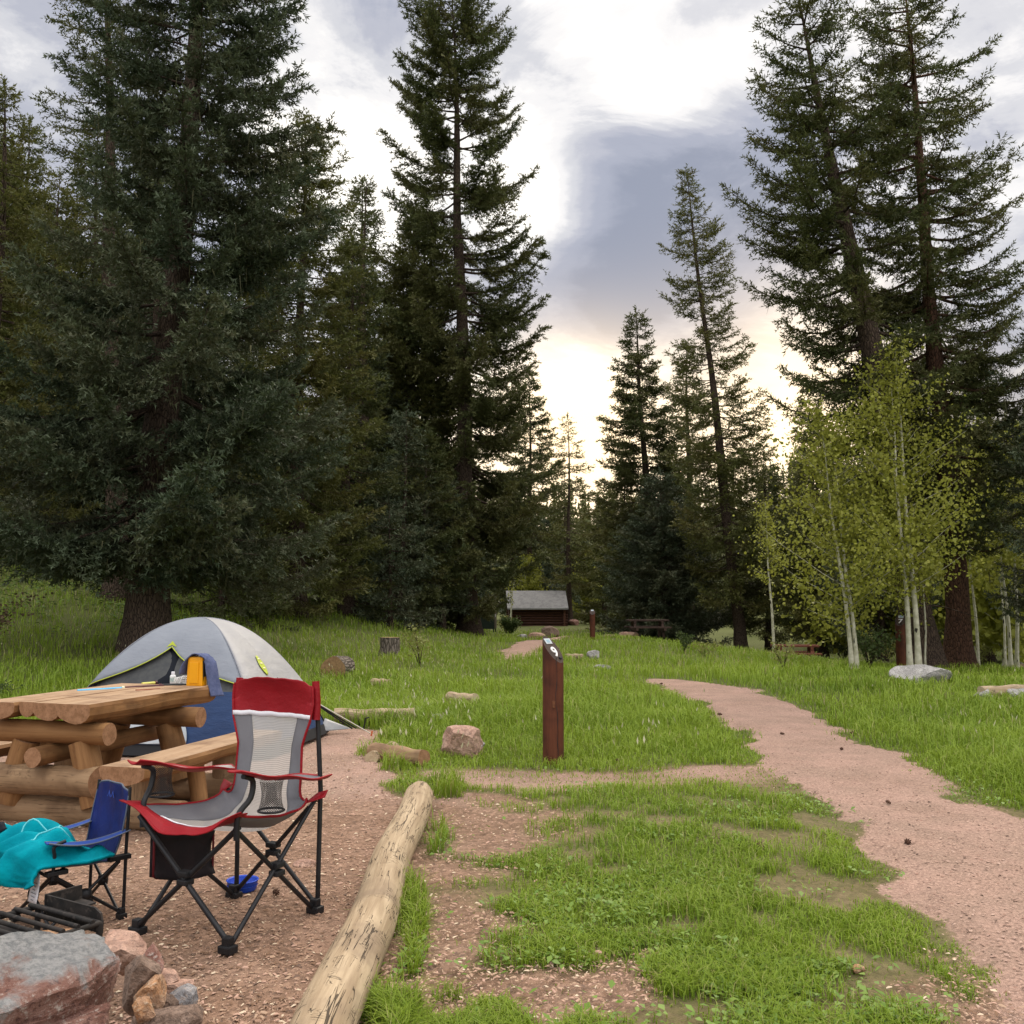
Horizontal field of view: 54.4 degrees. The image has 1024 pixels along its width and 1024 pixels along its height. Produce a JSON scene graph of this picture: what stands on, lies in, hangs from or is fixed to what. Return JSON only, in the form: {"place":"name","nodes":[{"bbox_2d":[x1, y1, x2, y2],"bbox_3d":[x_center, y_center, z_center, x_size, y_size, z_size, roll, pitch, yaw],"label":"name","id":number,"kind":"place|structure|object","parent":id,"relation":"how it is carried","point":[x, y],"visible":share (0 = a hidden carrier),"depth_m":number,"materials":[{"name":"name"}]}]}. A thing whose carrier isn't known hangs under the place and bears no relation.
{"place":"outdoors","nodes":[
{"label":"outdoors","id":0,"kind":"place"},
{"bbox_2d":[0,492,1023,1023],"bbox_3d":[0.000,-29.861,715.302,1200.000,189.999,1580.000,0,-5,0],"label":"ground","id":1,"kind":"structure","parent":0,"point":[898,892],"depth_m":5.92,"materials":[{"name":"plant"}]},
{"bbox_2d":[0,592,52,633],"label":"shrub","id":2,"kind":"object","parent":1,"relation":"on","point":[2,620],"visible":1,"depth_m":19.43,"materials":[{"name":"green plant"}]},
{"bbox_2d":[0,128,57,417],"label":"spruce tree","id":3,"kind":"object","parent":1,"relation":"on","point":[21,157],"visible":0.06,"depth_m":37.81,"materials":[{"name":"green plant"}]},
{"bbox_2d":[0,180,60,488],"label":"spruce tree","id":4,"kind":"object","parent":1,"relation":"on","point":[6,333],"visible":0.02,"depth_m":37.16,"materials":[{"name":"green plant"}]},
{"bbox_2d":[8,112,55,257],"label":"spruce tree","id":5,"kind":"object","parent":1,"relation":"on","point":[34,151],"visible":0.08,"depth_m":53.87,"materials":[{"name":"green plant"}]},
{"bbox_2d":[0,192,96,519],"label":"spruce tree","id":6,"kind":"object","parent":1,"relation":"on","point":[73,505],"visible":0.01,"depth_m":36.67,"materials":[{"name":"green plant"}]},
{"bbox_2d":[0,72,104,573],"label":"spruce tree","id":7,"kind":"object","parent":1,"relation":"on","point":[21,231],"visible":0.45,"depth_m":29.82,"materials":[{"name":"green plant"}]},
{"bbox_2d":[0,166,105,529],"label":"spruce tree","id":8,"kind":"object","parent":1,"relation":"on","point":[68,202],"visible":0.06,"depth_m":36.78,"materials":[{"name":"green plant"}]},
{"bbox_2d":[29,0,174,601],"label":"spruce tree","id":9,"kind":"object","parent":1,"relation":"on","point":[115,587],"visible":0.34,"depth_m":26.24,"materials":[{"name":"green plant"}]},
{"bbox_2d":[58,111,149,522],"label":"spruce tree","id":10,"kind":"object","parent":1,"relation":"on","point":[80,274],"visible":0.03,"depth_m":43.13,"materials":[{"name":"green plant"}]},
{"bbox_2d":[80,142,214,543],"bbox_3d":[-14.102,-6.487,39.458,6.083,17.123,6.084,1,-5,-7],"label":"spruce tree","id":11,"kind":"object","parent":1,"relation":"on","point":[154,325],"visible":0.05,"depth_m":39.43,"materials":[{"name":"green plant"}]},
{"bbox_2d":[0,0,359,652],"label":"spruce tree","id":12,"kind":"object","parent":1,"relation":"on","point":[180,525],"visible":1,"depth_m":19.37,"materials":[{"name":"green plant"}]},
{"bbox_2d":[0,531,384,635],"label":"undergrowth","id":13,"kind":"object","parent":1,"relation":"on","point":[45,583],"visible":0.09,"depth_m":24.65,"materials":[{"name":"green plant"}]},
{"bbox_2d":[0,728,400,1023],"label":"campsite pad","id":14,"kind":"object","parent":1,"relation":"on","point":[337,742],"visible":0.16,"depth_m":4.83,"materials":[{"name":"gravel"}]},
{"bbox_2d":[0,925,40,935],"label":"fire ring","id":15,"kind":"object","parent":14,"relation":"on","point":[7,928],"visible":0.05,"depth_m":3.66,"materials":[{"name":"metal"}]},
{"bbox_2d":[0,884,103,936],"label":"fire grate","id":16,"kind":"object","parent":15,"relation":"in","point":[71,908],"visible":0.67,"depth_m":3.53,"materials":[{"name":"metal"}]},
{"bbox_2d":[0,929,120,1023],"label":"rock","id":17,"kind":"object","parent":14,"relation":"on","point":[46,977],"visible":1,"depth_m":2.57,"materials":[{"name":"stone"}]},
{"bbox_2d":[9,779,131,929],"bbox_3d":[-1.994,1.537,4.491,0.441,0.587,0.415,-4,-7,42],"label":"child chair","id":18,"kind":"object","parent":14,"relation":"on","point":[107,819],"visible":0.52,"depth_m":4.54,"materials":[{"name":"blue fabric"}]},
{"bbox_2d":[0,818,114,889],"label":"turquoise garment","id":19,"kind":"object","parent":18,"relation":"on","point":[26,855],"visible":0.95,"depth_m":4.29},
{"bbox_2d":[0,683,236,830],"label":"picnic table","id":20,"kind":"object","parent":14,"relation":"on","point":[87,740],"visible":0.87,"depth_m":6.40,"materials":[{"name":"brown wood"}]},
{"bbox_2d":[186,656,206,685],"bbox_3d":[-2.394,1.213,7.564,0.143,0.232,0.079,-1,-5,14],"label":"yellow case","id":21,"kind":"object","parent":20,"relation":"on","point":[196,673],"visible":0.94,"depth_m":7.53,"materials":[{"name":"plastic"}]},
{"bbox_2d":[179,653,223,696],"bbox_3d":[-2.362,1.237,7.584,0.310,0.329,0.168,-1,-5,14],"label":"towel","id":22,"kind":"object","parent":21,"relation":"on","point":[213,680],"visible":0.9,"depth_m":7.56,"materials":[{"name":"blue fabric"}]},
{"bbox_2d":[131,1004,203,1023],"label":"rock","id":23,"kind":"object","parent":14,"relation":"on","point":[188,1014],"visible":0.84,"depth_m":3.02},
{"bbox_2d":[132,996,155,1023],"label":"rock","id":24,"kind":"object","parent":23,"relation":"on","point":[143,1010],"visible":1,"depth_m":2.96,"materials":[{"name":"orange stone"}]},
{"bbox_2d":[163,994,179,1007],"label":"rock","id":25,"kind":"object","parent":14,"relation":"on","point":[171,1000],"visible":0.12,"depth_m":3.18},
{"bbox_2d":[122,955,161,1016],"bbox_3d":[-1.180,1.512,3.174,0.118,0.186,0.113,1,-5,-11],"label":"rock","id":26,"kind":"object","parent":25,"relation":"on","point":[141,971],"visible":0.71,"depth_m":3.13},
{"bbox_2d":[133,974,166,1008],"bbox_3d":[-1.129,1.520,3.121,0.081,0.134,0.083,-2,-5,22],"label":"rock","id":27,"kind":"object","parent":25,"relation":"on","point":[154,988],"visible":0.59,"depth_m":3.10,"materials":[{"name":"orange stone"}]},
{"bbox_2d":[167,979,193,993],"bbox_3d":[-1.112,1.587,3.321,0.101,0.054,0.092,-1,-5,6],"label":"rock","id":28,"kind":"object","parent":25,"relation":"on","point":[171,987],"visible":0.4,"depth_m":3.29,"materials":[{"name":"pink stone"}]},
{"bbox_2d":[161,968,179,983],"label":"rock","id":29,"kind":"object","parent":28,"relation":"on","point":[170,975],"visible":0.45,"depth_m":3.32,"materials":[{"name":"pink stone"}]},
{"bbox_2d":[143,943,163,970],"bbox_3d":[-1.194,1.492,3.300,0.072,0.125,0.087,4,-7,-40],"label":"rock","id":30,"kind":"object","parent":29,"relation":"on","point":[152,952],"visible":0.38,"depth_m":3.29,"materials":[{"name":"pink stone"}]},
{"bbox_2d":[105,929,146,975],"bbox_3d":[-1.308,1.479,3.332,0.171,0.140,0.159,2,-5,-17],"label":"rock","id":31,"kind":"object","parent":30,"relation":"on","point":[127,947],"visible":0.52,"depth_m":3.30,"materials":[{"name":"pink stone"}]},
{"bbox_2d":[170,983,197,1004],"bbox_3d":[-1.077,1.590,3.230,0.116,0.107,0.085,1,-5,-6],"label":"rock","id":32,"kind":"object","parent":25,"relation":"on","point":[186,994],"visible":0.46,"depth_m":3.21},
{"bbox_2d":[119,677,331,955],"bbox_3d":[-1.249,1.296,4.466,0.742,1.061,0.668,-3,-6,27],"label":"camp chair","id":33,"kind":"object","parent":14,"relation":"on","point":[272,717],"visible":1,"depth_m":4.58,"materials":[{"name":"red fabric"}]},
{"bbox_2d":[87,617,372,755],"bbox_3d":[-2.863,1.667,9.967,2.742,1.227,2.030,-1,-5,8],"label":"tent","id":34,"kind":"object","parent":14,"relation":"on","point":[160,654],"visible":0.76,"depth_m":9.50,"materials":[{"name":"grey"}]},
{"bbox_2d":[226,875,258,892],"bbox_3d":[-1.326,1.832,4.902,0.158,0.053,0.158,0,-5,0],"label":"bowl","id":35,"kind":"object","parent":14,"relation":"on","point":[251,884],"visible":0.68,"depth_m":4.88,"materials":[{"name":"blue plastic"}]},
{"bbox_2d":[289,781,432,1023],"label":"edging log","id":36,"kind":"object","parent":14,"relation":"on","point":[337,990],"visible":0.98,"depth_m":3.91,"materials":[{"name":"wood"}]},
{"bbox_2d":[366,743,429,766],"bbox_3d":[-1.016,2.167,8.887,0.670,0.170,0.162,-4,-6,39],"label":"log","id":37,"kind":"object","parent":14,"relation":"on","point":[417,755],"visible":0.67,"depth_m":8.78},
{"bbox_2d":[0,727,1023,1023],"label":"wood chips","id":38,"kind":"object","parent":14,"relation":"on","point":[462,969],"visible":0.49,"depth_m":4.06,"materials":[{"name":"wood"}]},
{"bbox_2d":[170,467,300,632],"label":"spruce tree","id":39,"kind":"object","parent":1,"relation":"on","point":[219,609],"visible":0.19,"depth_m":25.51,"materials":[{"name":"green plant"}]},
{"bbox_2d":[201,219,319,558],"bbox_3d":[-9.909,-4.558,39.910,6.157,15.513,5.394,4,-7,-40],"label":"spruce tree","id":40,"kind":"object","parent":1,"relation":"on","point":[275,348],"visible":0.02,"depth_m":39.46,"materials":[{"name":"green plant"}]},
{"bbox_2d":[210,107,390,621],"bbox_3d":[-6.336,-4.229,29.234,5.638,15.905,6.105,0,-5,0],"label":"spruce tree","id":41,"kind":"object","parent":1,"relation":"on","point":[317,367],"visible":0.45,"depth_m":29.07,"materials":[{"name":"green plant"}]},
{"bbox_2d":[320,656,354,677],"bbox_3d":[-3.167,2.851,18.116,0.487,0.491,0.510,-1,-5,11],"label":"cut log","id":42,"kind":"object","parent":1,"relation":"on","point":[344,664],"visible":0.65,"depth_m":17.89,"materials":[{"name":"brown wood"}]},
{"bbox_2d":[285,174,404,569],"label":"spruce tree","id":43,"kind":"object","parent":1,"relation":"on","point":[369,202],"visible":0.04,"depth_m":48.00,"materials":[{"name":"green plant"}]},
{"bbox_2d":[279,229,419,619],"bbox_3d":[-5.432,-2.956,33.349,4.616,13.731,4.983,0,-5,0],"label":"spruce tree","id":44,"kind":"object","parent":1,"relation":"on","point":[381,489],"visible":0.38,"depth_m":33.17,"materials":[{"name":"green plant"}]},
{"bbox_2d":[305,260,416,603],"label":"spruce tree","id":45,"kind":"object","parent":1,"relation":"on","point":[383,448],"visible":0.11,"depth_m":41.32,"materials":[{"name":"green plant"}]},
{"bbox_2d":[331,174,401,605],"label":"spruce tree","id":46,"kind":"object","parent":1,"relation":"on","point":[364,221],"visible":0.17,"depth_m":40.89,"materials":[{"name":"green plant"}]},
{"bbox_2d":[334,708,414,723],"bbox_3d":[-1.564,2.328,11.361,0.913,0.190,0.173,0,-5,-3],"label":"log","id":47,"kind":"object","parent":1,"relation":"on","point":[339,710],"visible":0.38,"depth_m":11.29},
{"bbox_2d":[379,637,399,655],"bbox_3d":[-2.837,3.162,23.074,0.528,0.520,0.531,0,-5,0],"label":"stump","id":48,"kind":"object","parent":1,"relation":"on","point":[389,644],"visible":0.59,"depth_m":22.89,"materials":[{"name":"brown wood"}]},
{"bbox_2d":[351,488,438,631],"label":"spruce tree","id":49,"kind":"object","parent":1,"relation":"on","point":[409,572],"visible":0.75,"depth_m":32.65,"materials":[{"name":"green plant"}]},
{"bbox_2d":[352,404,453,630],"bbox_3d":[-4.231,0.519,37.110,4.302,9.297,4.674,0,-5,0],"label":"spruce tree","id":50,"kind":"object","parent":1,"relation":"on","point":[423,498],"visible":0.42,"depth_m":37.06,"materials":[{"name":"green plant"}]},
{"bbox_2d":[399,623,430,664],"bbox_3d":[-1.965,2.741,20.616,0.660,0.924,0.889,2,-5,-22],"label":"shrub","id":51,"kind":"object","parent":1,"relation":"on","point":[416,642],"visible":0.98,"depth_m":20.52,"materials":[{"name":"green plant"}]},
{"bbox_2d":[369,420,481,626],"bbox_3d":[-3.379,0.651,38.179,4.225,8.472,4.593,5,-7,-43],"label":"spruce tree","id":52,"kind":"object","parent":1,"relation":"on","point":[449,534],"visible":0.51,"depth_m":37.80,"materials":[{"name":"green plant"}]},
{"bbox_2d":[367,201,484,622],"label":"spruce tree","id":53,"kind":"object","parent":1,"relation":"on","point":[384,330],"visible":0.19,"depth_m":42.98,"materials":[{"name":"green plant"}]},
{"bbox_2d":[368,215,484,603],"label":"spruce tree","id":54,"kind":"object","parent":1,"relation":"on","point":[433,358],"visible":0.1,"depth_m":43.26,"materials":[{"name":"green plant"}]},
{"bbox_2d":[367,230,499,628],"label":"spruce tree","id":55,"kind":"object","parent":1,"relation":"on","point":[450,622],"visible":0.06,"depth_m":43.10,"materials":[{"name":"green plant"}]},
{"bbox_2d":[399,476,492,630],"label":"spruce tree","id":56,"kind":"object","parent":1,"relation":"on","point":[451,607],"visible":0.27,"depth_m":39.85,"materials":[{"name":"green plant"}]},
{"bbox_2d":[441,725,482,758],"bbox_3d":[-0.431,2.144,9.214,0.376,0.345,0.318,4,-6,-36],"label":"rock","id":57,"kind":"object","parent":1,"relation":"on","point":[452,740],"visible":0.84,"depth_m":9.10,"materials":[{"name":"pink stone"}]},
{"bbox_2d":[361,0,568,635],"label":"spruce tree","id":58,"kind":"object","parent":1,"relation":"on","point":[497,316],"visible":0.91,"depth_m":42.00,"materials":[{"name":"green plant"}]},
{"bbox_2d":[1,595,1017,748],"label":"seed heads","id":59,"kind":"object","parent":1,"relation":"on","point":[648,729],"visible":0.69,"depth_m":11.28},
{"bbox_2d":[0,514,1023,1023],"bbox_3d":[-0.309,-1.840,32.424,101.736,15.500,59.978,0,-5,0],"label":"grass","id":60,"kind":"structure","parent":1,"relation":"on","point":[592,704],"depth_m":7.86,"materials":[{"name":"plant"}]},
{"bbox_2d":[480,494,543,617],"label":"spruce tree","id":61,"kind":"object","parent":1,"relation":"on","point":[501,594],"visible":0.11,"depth_m":85.04,"materials":[{"name":"green plant"}]},
{"bbox_2d":[501,552,552,600],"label":"aspen tree","id":62,"kind":"object","parent":1,"relation":"on","point":[533,585],"visible":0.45,"depth_m":78.59,"materials":[{"name":"green plant"}]},
{"bbox_2d":[489,371,574,583],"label":"spruce tree","id":63,"kind":"object","parent":1,"relation":"on","point":[521,449],"visible":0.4,"depth_m":82.29,"materials":[{"name":"green plant"}]},
{"bbox_2d":[505,591,568,625],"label":"log cabin","id":64,"kind":"object","parent":1,"relation":"on","point":[540,608],"visible":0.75,"depth_m":72.04,"materials":[{"name":"brown"}]},
{"bbox_2d":[507,506,572,596],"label":"spruce tree","id":65,"kind":"object","parent":1,"relation":"on","point":[548,567],"visible":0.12,"depth_m":91.48,"materials":[{"name":"green plant"}]},
{"bbox_2d":[542,636,563,764],"bbox_3d":[0.371,1.776,8.992,0.188,1.299,0.188,-4,-6,37],"label":"numbered post","id":66,"kind":"object","parent":1,"relation":"on","point":[553,705],"visible":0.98,"depth_m":8.92,"materials":[{"name":"brown wood"}]},
{"bbox_2d":[542,476,586,618],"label":"spruce tree","id":67,"kind":"object","parent":1,"relation":"on","point":[564,524],"visible":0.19,"depth_m":114.45,"materials":[{"name":"green plant"}]},
{"bbox_2d":[536,412,603,624],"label":"spruce tree","id":68,"kind":"object","parent":1,"relation":"on","point":[568,578],"visible":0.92,"depth_m":76.03,"materials":[{"name":"green plant"}]},
{"bbox_2d":[571,477,629,627],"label":"spruce tree","id":69,"kind":"object","parent":1,"relation":"on","point":[595,607],"visible":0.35,"depth_m":83.53,"materials":[{"name":"green plant"}]},
{"bbox_2d":[586,462,644,631],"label":"spruce tree","id":70,"kind":"object","parent":1,"relation":"on","point":[605,551],"visible":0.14,"depth_m":65.61,"materials":[{"name":"green plant"}]},
{"bbox_2d":[624,619,671,637],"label":"picnic table","id":71,"kind":"object","parent":1,"relation":"on","point":[633,627],"visible":0.93,"depth_m":46.53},
{"bbox_2d":[587,305,711,636],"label":"spruce tree","id":72,"kind":"object","parent":1,"relation":"on","point":[635,423],"visible":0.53,"depth_m":60.24,"materials":[{"name":"green plant"}]},
{"bbox_2d":[277,408,1023,609],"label":"distant forest","id":73,"kind":"object","parent":1,"relation":"on","point":[584,503],"visible":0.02,"depth_m":228.23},
{"bbox_2d":[595,468,745,645],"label":"spruce tree","id":74,"kind":"object","parent":1,"relation":"on","point":[696,621],"visible":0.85,"depth_m":50.88,"materials":[{"name":"green plant"}]},
{"bbox_2d":[650,337,724,638],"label":"spruce tree","id":75,"kind":"object","parent":1,"relation":"on","point":[683,390],"visible":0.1,"depth_m":66.18,"materials":[{"name":"green plant"}]},
{"bbox_2d":[359,757,1016,1023],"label":"weeds","id":76,"kind":"object","parent":1,"relation":"on","point":[611,983],"visible":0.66,"depth_m":3.99,"materials":[{"name":"green plant"}]},
{"bbox_2d":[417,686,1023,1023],"bbox_3d":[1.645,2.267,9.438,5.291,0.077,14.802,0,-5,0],"label":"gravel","id":77,"kind":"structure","parent":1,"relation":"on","point":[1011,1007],"depth_m":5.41,"materials":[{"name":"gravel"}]},
{"bbox_2d":[655,163,789,650],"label":"spruce tree","id":78,"kind":"object","parent":1,"relation":"on","point":[724,473],"visible":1,"depth_m":48.06,"materials":[{"name":"green plant"}]},
{"bbox_2d":[731,466,791,633],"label":"spruce tree","id":79,"kind":"object","parent":1,"relation":"on","point":[763,623],"visible":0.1,"depth_m":86.59,"materials":[{"name":"green plant"}]},
{"bbox_2d":[713,448,815,651],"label":"spruce tree","id":80,"kind":"object","parent":1,"relation":"on","point":[751,592],"visible":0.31,"depth_m":49.57,"materials":[{"name":"green plant"}]},
{"bbox_2d":[746,494,788,648],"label":"aspen tree","id":81,"kind":"object","parent":1,"relation":"on","point":[764,519],"visible":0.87,"depth_m":37.93,"materials":[{"name":"green plant"}]},
{"bbox_2d":[764,393,846,653],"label":"spruce tree","id":82,"kind":"object","parent":1,"relation":"on","point":[800,408],"visible":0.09,"depth_m":58.45,"materials":[{"name":"green plant"}]},
{"bbox_2d":[758,425,868,658],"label":"spruce tree","id":83,"kind":"object","parent":1,"relation":"on","point":[797,614],"visible":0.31,"depth_m":45.73,"materials":[{"name":"green plant"}]},
{"bbox_2d":[729,389,959,668],"bbox_3d":[7.419,0.423,21.844,3.826,6.233,4.665,4,-6,-38],"label":"aspen tree","id":84,"kind":"object","parent":1,"relation":"on","point":[831,455],"visible":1,"depth_m":21.91,"materials":[{"name":"green plant"}]},
{"bbox_2d":[719,0,1004,669],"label":"spruce tree","id":85,"kind":"object","parent":1,"relation":"on","point":[821,225],"visible":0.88,"depth_m":24.20,"materials":[{"name":"green plant"}]},
{"bbox_2d":[781,527,945,662],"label":"spruce tree","id":86,"kind":"object","parent":1,"relation":"on","point":[811,640],"visible":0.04,"depth_m":42.98,"materials":[{"name":"green plant"}]},
{"bbox_2d":[841,613,902,666],"bbox_3d":[7.981,2.887,22.331,1.335,1.262,1.170,3,-6,-29],"label":"shrub","id":87,"kind":"object","parent":1,"relation":"on","point":[872,647],"visible":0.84,"depth_m":22.15,"materials":[{"name":"green plant"}]},
{"bbox_2d":[810,458,943,662],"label":"spruce tree","id":88,"kind":"object","parent":1,"relation":"on","point":[882,614],"visible":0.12,"depth_m":41.51,"materials":[{"name":"green plant"}]},
{"bbox_2d":[895,614,905,665],"bbox_3d":[8.916,3.067,22.820,0.240,1.437,0.240,0,-5,0],"label":"numbered post","id":89,"kind":"object","parent":1,"relation":"on","point":[901,644],"visible":0.73,"depth_m":22.74,"materials":[{"name":"brown wood"}]},
{"bbox_2d":[816,324,999,664],"bbox_3d":[8.728,-0.278,22.182,3.690,7.786,4.957,-2,-5,19],"label":"aspen tree","id":90,"kind":"object","parent":1,"relation":"on","point":[897,484],"visible":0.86,"depth_m":22.02,"materials":[{"name":"green plant"}]},
{"bbox_2d":[808,0,1023,668],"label":"spruce tree","id":91,"kind":"object","parent":1,"relation":"on","point":[958,646],"visible":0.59,"depth_m":25.02,"materials":[{"name":"green plant"}]},
{"bbox_2d":[872,502,966,664],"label":"aspen tree","id":92,"kind":"object","parent":1,"relation":"on","point":[925,633],"visible":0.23,"depth_m":22.62,"materials":[{"name":"green plant"}]},
{"bbox_2d":[889,664,951,682],"bbox_3d":[7.139,2.851,17.483,1.110,0.364,0.703,0,-5,-6],"label":"rock","id":93,"kind":"object","parent":1,"relation":"on","point":[923,670],"visible":0.75,"depth_m":17.25,"materials":[{"name":"grey stone"}]},
{"bbox_2d":[922,420,1023,666],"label":"aspen tree","id":94,"kind":"object","parent":1,"relation":"on","point":[993,634],"visible":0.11,"depth_m":32.51,"materials":[{"name":"green plant"}]},
{"bbox_2d":[933,340,1013,661],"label":"spruce tree","id":95,"kind":"object","parent":1,"relation":"on","point":[992,657],"visible":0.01,"depth_m":43.58,"materials":[{"name":"green plant"}]},
{"bbox_2d":[963,508,1007,665],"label":"aspen tree","id":96,"kind":"object","parent":1,"relation":"on","point":[972,591],"visible":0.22,"depth_m":26.82,"materials":[{"name":"green plant"}]},
{"bbox_2d":[970,327,1023,637],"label":"spruce tree","id":97,"kind":"object","parent":1,"relation":"on","point":[1016,602],"visible":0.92,"depth_m":23.65,"materials":[{"name":"green plant"}]},
{"bbox_2d":[980,485,1023,668],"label":"aspen tree","id":98,"kind":"object","parent":1,"relation":"on","point":[1010,658],"visible":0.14,"depth_m":27.31,"materials":[{"name":"green plant"}]},
{"bbox_2d":[982,489,1021,667],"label":"aspen tree","id":99,"kind":"object","parent":1,"relation":"on","point":[1004,626],"visible":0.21,"depth_m":27.78,"materials":[{"name":"green plant"}]},
{"bbox_2d":[996,477,1023,668],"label":"aspen tree","id":100,"kind":"object","parent":1,"relation":"on","point":[1015,561],"visible":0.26,"depth_m":26.87,"materials":[{"name":"green plant"}]},
{"bbox_2d":[0,0,1023,531],"label":"sky","id":101,"kind":"structure","parent":0,"point":[618,96],"materials":[{"name":"white"}]},
{"bbox_2d":[503,636,564,658],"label":"path","id":102,"kind":"structure","parent":0,"point":[523,647],"depth_m":29.59,"materials":[{"name":"soil"}]},
{"bbox_2d":[645,678,1023,991],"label":"path","id":103,"kind":"structure","parent":0,"point":[751,706],"depth_m":6.59,"materials":[{"name":"gravel"}]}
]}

